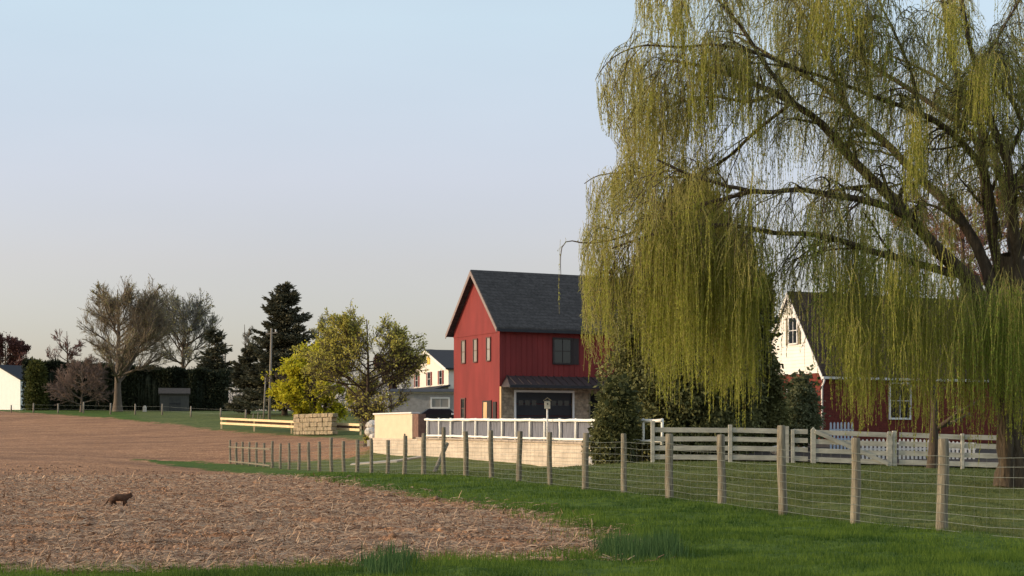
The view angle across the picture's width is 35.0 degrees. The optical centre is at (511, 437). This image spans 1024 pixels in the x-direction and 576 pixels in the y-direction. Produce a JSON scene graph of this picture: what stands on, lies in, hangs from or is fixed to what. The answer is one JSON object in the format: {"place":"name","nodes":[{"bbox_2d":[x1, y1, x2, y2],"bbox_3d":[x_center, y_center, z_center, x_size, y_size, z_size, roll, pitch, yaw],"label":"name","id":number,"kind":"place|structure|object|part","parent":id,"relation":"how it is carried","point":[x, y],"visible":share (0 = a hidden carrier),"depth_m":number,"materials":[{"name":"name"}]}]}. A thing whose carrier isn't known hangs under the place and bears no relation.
{"place":"outdoors","nodes":[
{"label":"outdoors","id":0,"kind":"place"},
{"bbox_2d":[0,411,607,571],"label":"ploughed field","id":1,"kind":"structure","parent":0,"point":[60,441],"depth_m":95.65,"materials":[{"name":"brown soil"}]},
{"bbox_2d":[103,493,132,506],"bbox_3d":[-7.569,1.201,31.194,0.554,0.271,0.144,0,0,-6],"label":"cat","id":2,"kind":"object","parent":1,"relation":"on","point":[113,499],"visible":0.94,"depth_m":31.16},
{"bbox_2d":[0,464,596,572],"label":"soil clods","id":3,"kind":"object","parent":1,"relation":"on","point":[197,533],"visible":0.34,"depth_m":24.17,"materials":[{"name":"brown soil"}]},
{"bbox_2d":[0,470,670,573],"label":"corn stubble","id":4,"kind":"object","parent":1,"relation":"on","point":[264,548],"visible":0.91,"depth_m":24.12,"materials":[{"name":"beige plant"}]},
{"bbox_2d":[350,456,420,464],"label":"path","id":5,"kind":"structure","parent":0,"point":[392,461],"depth_m":71.05,"materials":[{"name":"concrete"}]},
{"bbox_2d":[0,410,1023,575],"bbox_3d":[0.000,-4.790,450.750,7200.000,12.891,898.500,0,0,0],"label":"lawn","id":6,"kind":"structure","parent":0,"point":[203,419],"depth_m":36.65,"materials":[{"name":"green plant"}]},
{"bbox_2d":[0,365,25,409],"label":"white house","id":7,"kind":"structure","parent":6,"relation":"on","point":[11,379],"depth_m":196.38,"materials":[{"name":"white paint"}]},
{"bbox_2d":[0,331,31,365],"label":"red maple","id":8,"kind":"object","parent":6,"relation":"on","point":[18,349],"visible":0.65,"depth_m":215.25,"materials":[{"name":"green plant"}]},
{"bbox_2d":[23,357,51,410],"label":"thuja","id":9,"kind":"object","parent":6,"relation":"on","point":[35,377],"visible":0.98,"depth_m":177.30,"materials":[{"name":"green plant"}]},
{"bbox_2d":[45,329,85,362],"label":"bare tree","id":10,"kind":"object","parent":6,"relation":"on","point":[73,352],"visible":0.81,"depth_m":229.12,"materials":[{"name":"brown plant"}]},
{"bbox_2d":[41,353,115,411],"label":"bare tree","id":11,"kind":"object","parent":6,"relation":"on","point":[94,378],"visible":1,"depth_m":167.45,"materials":[{"name":"brown plant"}]},
{"bbox_2d":[21,356,230,410],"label":"hedge","id":12,"kind":"object","parent":6,"relation":"on","point":[208,391],"visible":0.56,"depth_m":180.81,"materials":[{"name":"green plant"}]},
{"bbox_2d":[76,273,180,411],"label":"budding tree","id":13,"kind":"object","parent":6,"relation":"on","point":[147,322],"visible":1,"depth_m":170.66,"materials":[{"name":"brown plant"}]},
{"bbox_2d":[10,402,246,418],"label":"wire fence","id":14,"kind":"object","parent":6,"relation":"on","point":[221,409],"visible":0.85,"depth_m":156.85,"materials":[{"name":"grey wood"}]},
{"bbox_2d":[158,388,189,410],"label":"garden shed","id":15,"kind":"structure","parent":6,"relation":"on","point":[172,399],"depth_m":176.35,"materials":[{"name":"paint"}]},
{"bbox_2d":[169,397,174,410],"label":"door","id":16,"kind":"structure","parent":15,"relation":"in","point":[171,399],"depth_m":176.24,"materials":[{"name":"grey wood"}]},
{"bbox_2d":[175,397,180,410],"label":"door","id":17,"kind":"structure","parent":15,"relation":"in","point":[177,399],"depth_m":176.37,"materials":[{"name":"grey wood"}]},
{"bbox_2d":[149,282,222,367],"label":"bare tree","id":18,"kind":"object","parent":6,"relation":"on","point":[196,314],"visible":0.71,"depth_m":203.90,"materials":[{"name":"grey plant"}]},
{"bbox_2d":[194,326,235,387],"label":"pine tree","id":19,"kind":"object","parent":6,"relation":"on","point":[212,358],"visible":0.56,"depth_m":199.36,"materials":[{"name":"green plant"}]},
{"bbox_2d":[224,343,266,413],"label":"spruce tree","id":20,"kind":"object","parent":6,"relation":"on","point":[247,358],"visible":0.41,"depth_m":155.27,"materials":[{"name":"green plant"}]},
{"bbox_2d":[84,360,410,410],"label":"distant wood","id":21,"kind":"object","parent":6,"relation":"on","point":[229,394],"visible":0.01,"depth_m":417.51,"materials":[{"name":"plant"}]},
{"bbox_2d":[243,324,258,394],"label":"bare tree","id":22,"kind":"object","parent":6,"relation":"on","point":[248,334],"visible":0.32,"depth_m":184.60,"materials":[{"name":"brown plant"}]},
{"bbox_2d":[263,378,265,418],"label":"utility pole","id":23,"kind":"object","parent":6,"relation":"on","point":[264,400],"visible":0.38,"depth_m":137.95,"materials":[{"name":"brown wood"}]},
{"bbox_2d":[266,328,276,419],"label":"utility pole","id":24,"kind":"object","parent":6,"relation":"on","point":[269,399],"visible":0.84,"depth_m":139.93,"materials":[{"name":"brown wood"}]},
{"bbox_2d":[233,280,335,414],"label":"spruce tree","id":25,"kind":"object","parent":6,"relation":"on","point":[281,318],"visible":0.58,"depth_m":150.60,"materials":[{"name":"green plant"}]},
{"bbox_2d":[220,417,362,434],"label":"rail fence","id":26,"kind":"object","parent":6,"relation":"on","point":[290,424],"visible":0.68,"depth_m":121.08,"materials":[{"name":"beige wood"}]},
{"bbox_2d":[260,339,356,422],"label":"yellow shrub","id":27,"kind":"object","parent":6,"relation":"on","point":[291,387],"visible":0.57,"depth_m":117.65,"materials":[{"name":"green plant"}]},
{"bbox_2d":[293,413,337,434],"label":"rubble wall","id":28,"kind":"structure","parent":6,"relation":"on","point":[314,424],"depth_m":111.63,"materials":[{"name":"beige stone"}]},
{"bbox_2d":[305,315,333,410],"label":"bare tree","id":29,"kind":"object","parent":6,"relation":"on","point":[319,321],"visible":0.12,"depth_m":178.69,"materials":[{"name":"brown plant"}]},
{"bbox_2d":[289,298,429,446],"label":"spring tree","id":30,"kind":"object","parent":6,"relation":"on","point":[345,332],"visible":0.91,"depth_m":89.14,"materials":[{"name":"green plant"}]},
{"bbox_2d":[350,538,420,575],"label":"leaf clump","id":31,"kind":"object","parent":6,"relation":"on","point":[382,563],"visible":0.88,"depth_m":16.13,"materials":[{"name":"green plant"}]},
{"bbox_2d":[372,345,414,410],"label":"reddish tree","id":32,"kind":"object","parent":6,"relation":"on","point":[391,385],"visible":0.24,"depth_m":184.85,"materials":[{"name":"brown plant"}]},
{"bbox_2d":[387,350,453,412],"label":"cream house","id":33,"kind":"structure","parent":6,"relation":"on","point":[439,374],"depth_m":143.77,"materials":[{"name":"white paint"}]},
{"bbox_2d":[415,375,417,387],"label":"window","id":34,"kind":"structure","parent":33,"relation":"in","point":[416,378],"depth_m":149.39,"materials":[{"name":"white paint"}]},
{"bbox_2d":[427,371,430,385],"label":"window","id":35,"kind":"structure","parent":33,"relation":"in","point":[428,373],"depth_m":145.68,"materials":[{"name":"white paint"}]},
{"bbox_2d":[439,370,442,384],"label":"window","id":36,"kind":"structure","parent":33,"relation":"in","point":[440,371],"depth_m":142.17,"materials":[{"name":"white glass"}]},
{"bbox_2d":[388,389,453,412],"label":"house","id":37,"kind":"structure","parent":6,"relation":"on","point":[421,400],"depth_m":128.00,"materials":[{"name":"grey"}]},
{"bbox_2d":[430,397,449,408],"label":"window","id":38,"kind":"structure","parent":37,"relation":"in","point":[435,402],"depth_m":127.97,"materials":[{"name":"white paint"}]},
{"bbox_2d":[420,409,453,418],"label":"parked car","id":39,"kind":"object","parent":6,"relation":"on","point":[439,413],"visible":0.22,"depth_m":120.92,"materials":[{"name":"black paint"}]},
{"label":"side window","id":40,"kind":"part","parent":39,"relation":"part of","materials":[{"name":"black glass"}]},
{"bbox_2d":[0,471,1023,575],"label":"verge grass","id":41,"kind":"structure","parent":6,"relation":"on","point":[814,535],"depth_m":18.59,"materials":[{"name":"green plant"}]},
{"bbox_2d":[581,374,646,464],"bbox_3d":[3.656,-0.371,57.000,2.477,3.763,2.142,0,0,0],"label":"evergreen shrub","id":42,"kind":"object","parent":6,"relation":"on","point":[615,415],"visible":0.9,"depth_m":56.59,"materials":[{"name":"green plant"}]},
{"bbox_2d":[228,425,1023,537],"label":"wire fence","id":43,"kind":"object","parent":6,"relation":"on","point":[942,513],"visible":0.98,"depth_m":32.27,"materials":[{"name":"grey wood"}]},
{"bbox_2d":[588,524,694,564],"bbox_3d":[1.473,1.186,18.657,1.313,0.433,3.498,0,0,0],"label":"leaf clump","id":44,"kind":"object","parent":6,"relation":"on","point":[643,546],"visible":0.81,"depth_m":18.07,"materials":[{"name":"green plant"}]},
{"bbox_2d":[558,0,1023,487],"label":"weeping willow","id":45,"kind":"object","parent":6,"relation":"on","point":[687,276],"visible":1,"depth_m":36.55,"materials":[{"name":"green plant"}]},
{"bbox_2d":[651,421,997,468],"bbox_3d":[13.771,0.352,55.000,18.140,1.823,0.120,0,0,0],"label":"board fence","id":46,"kind":"object","parent":6,"relation":"on","point":[729,438],"visible":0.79,"depth_m":54.97,"materials":[{"name":"white wood"}]},
{"bbox_2d":[811,427,891,465],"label":"farm gate","id":47,"kind":"structure","parent":46,"relation":"attached to","point":[844,443],"depth_m":54.92,"materials":[{"name":"white wood"}]},
{"bbox_2d":[771,291,1012,442],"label":"house","id":48,"kind":"structure","parent":6,"relation":"on","point":[793,361],"depth_m":76.88,"materials":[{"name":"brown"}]},
{"bbox_2d":[788,316,797,344],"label":"window","id":49,"kind":"structure","parent":48,"relation":"in","point":[793,340],"depth_m":76.84,"materials":[{"name":"white paint"}]},
{"bbox_2d":[889,382,910,419],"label":"window","id":50,"kind":"structure","parent":48,"relation":"in","point":[891,409],"depth_m":77.05,"materials":[{"name":"white paint"}]},
{"bbox_2d":[909,349,981,467],"bbox_3d":[13.232,-0.901,50.371,2.755,3.956,2.051,0,0,0],"label":"crooked tree","id":51,"kind":"object","parent":6,"relation":"on","point":[932,459],"visible":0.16,"depth_m":49.89,"materials":[{"name":"brown plant"}]},
{"bbox_2d":[888,174,1023,299],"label":"russet tree","id":52,"kind":"object","parent":6,"relation":"on","point":[962,237],"visible":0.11,"depth_m":96.75,"materials":[{"name":"brown plant"}]},
{"bbox_2d":[0,0,1023,410],"label":"sky","id":53,"kind":"structure","parent":0,"point":[379,154],"materials":[{"name":"blue"}]},
{"bbox_2d":[367,440,690,460],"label":"yard","id":54,"kind":"structure","parent":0,"point":[368,442],"depth_m":60.55,"materials":[{"name":"green plant"}]},
{"bbox_2d":[373,412,592,466],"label":"retaining wall","id":55,"kind":"structure","parent":54,"relation":"on","point":[393,428],"depth_m":70.07,"materials":[{"name":"beige stone"}]},
{"bbox_2d":[424,418,663,444],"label":"white railing","id":56,"kind":"object","parent":55,"relation":"on","point":[574,430],"visible":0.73,"depth_m":65.38,"materials":[{"name":"paint"}]},
{"bbox_2d":[543,397,550,441],"bbox_3d":[1.362,-0.671,62.500,0.300,1.722,0.300,0,0,0],"label":"birdhouse","id":57,"kind":"object","parent":55,"relation":"on","point":[546,405],"visible":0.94,"depth_m":62.47,"materials":[{"name":"white paint"}]},
{"bbox_2d":[588,178,774,461],"bbox_3d":[6.389,-4.291,61.492,7.246,11.628,6.574,0,0,0],"label":"evergreen tree","id":58,"kind":"object","parent":54,"relation":"on","point":[696,416],"visible":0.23,"depth_m":59.77,"materials":[{"name":"green plant"}]},
{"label":"boulder","id":59,"kind":"object","parent":54,"relation":"on","visible":0},
{"bbox_2d":[364,427,374,435],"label":"boulder","id":60,"kind":"object","parent":59,"relation":"on","point":[369,431],"visible":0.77,"depth_m":78.39,"materials":[{"name":"white stone"}]},
{"bbox_2d":[365,420,374,428],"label":"boulder","id":61,"kind":"object","parent":60,"relation":"on","point":[370,423],"visible":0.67,"depth_m":78.80,"materials":[{"name":"white stone"}]},
{"bbox_2d":[445,270,629,439],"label":"red barn","id":62,"kind":"structure","parent":0,"point":[519,346],"depth_m":81.66,"materials":[{"name":"paint"}]},
{"bbox_2d":[460,398,465,417],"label":"window","id":63,"kind":"structure","parent":62,"relation":"in","point":[462,400],"depth_m":83.72,"materials":[{"name":"clear glass"}]},
{"bbox_2d":[461,340,465,363],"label":"window","id":64,"kind":"structure","parent":62,"relation":"in","point":[463,342],"depth_m":83.72,"materials":[{"name":"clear glass"}]},
{"bbox_2d":[473,338,477,362],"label":"window","id":65,"kind":"structure","parent":62,"relation":"in","point":[475,341],"depth_m":82.44,"materials":[{"name":"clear glass"}]},
{"bbox_2d":[482,400,491,418],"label":"door","id":66,"kind":"structure","parent":62,"relation":"in","point":[486,405],"depth_m":81.14,"materials":[{"name":"beige wood"}]},
{"bbox_2d":[486,337,490,361],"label":"window","id":67,"kind":"structure","parent":62,"relation":"in","point":[488,339],"depth_m":81.10,"materials":[{"name":"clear glass"}]},
{"bbox_2d":[516,392,570,418],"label":"garage door","id":68,"kind":"structure","parent":62,"relation":"in","point":[536,410],"depth_m":80.98,"materials":[{"name":"paint"}]},
{"bbox_2d":[552,337,572,364],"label":"window","id":69,"kind":"structure","parent":62,"relation":"in","point":[562,348],"depth_m":81.54,"materials":[{"name":"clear glass"}]},
{"bbox_2d":[590,394,601,417],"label":"dark doorway","id":70,"kind":"structure","parent":62,"relation":"in","point":[592,399],"depth_m":82.36,"materials":[{"name":"black"}]},
{"bbox_2d":[673,442,997,467],"bbox_3d":[15.800,0.630,65.575,20.400,0.946,19.849,0,0,0],"label":"planting bed","id":71,"kind":"object","parent":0,"point":[808,453],"visible":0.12,"depth_m":61.12,"materials":[{"name":"brown soil"}]},
{"bbox_2d":[740,271,797,451],"bbox_3d":[9.595,-2.980,64.455,3.394,8.421,3.204,0,0,-35],"label":"evergreen tree","id":72,"kind":"object","parent":71,"relation":"on","point":[779,413],"visible":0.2,"depth_m":63.79,"materials":[{"name":"green plant"}]},
{"bbox_2d":[783,364,829,448],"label":"evergreen shrub","id":73,"kind":"object","parent":71,"relation":"on","point":[802,394],"visible":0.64,"depth_m":66.09,"materials":[{"name":"green plant"}]},
{"bbox_2d":[829,422,853,448],"bbox_3d":[12.590,-0.047,62.017,0.935,1.059,0.057,0,0,0],"label":"picket fence","id":74,"kind":"object","parent":71,"relation":"on","point":[841,429],"visible":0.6,"depth_m":61.99,"materials":[{"name":"white paint"}]},
{"bbox_2d":[860,439,975,458],"bbox_3d":[14.507,0.422,58.517,4.425,0.730,0.057,0,0,0],"label":"picket fence","id":75,"kind":"object","parent":71,"relation":"on","point":[883,448],"visible":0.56,"depth_m":58.49,"materials":[{"name":"white paint"}]}
]}

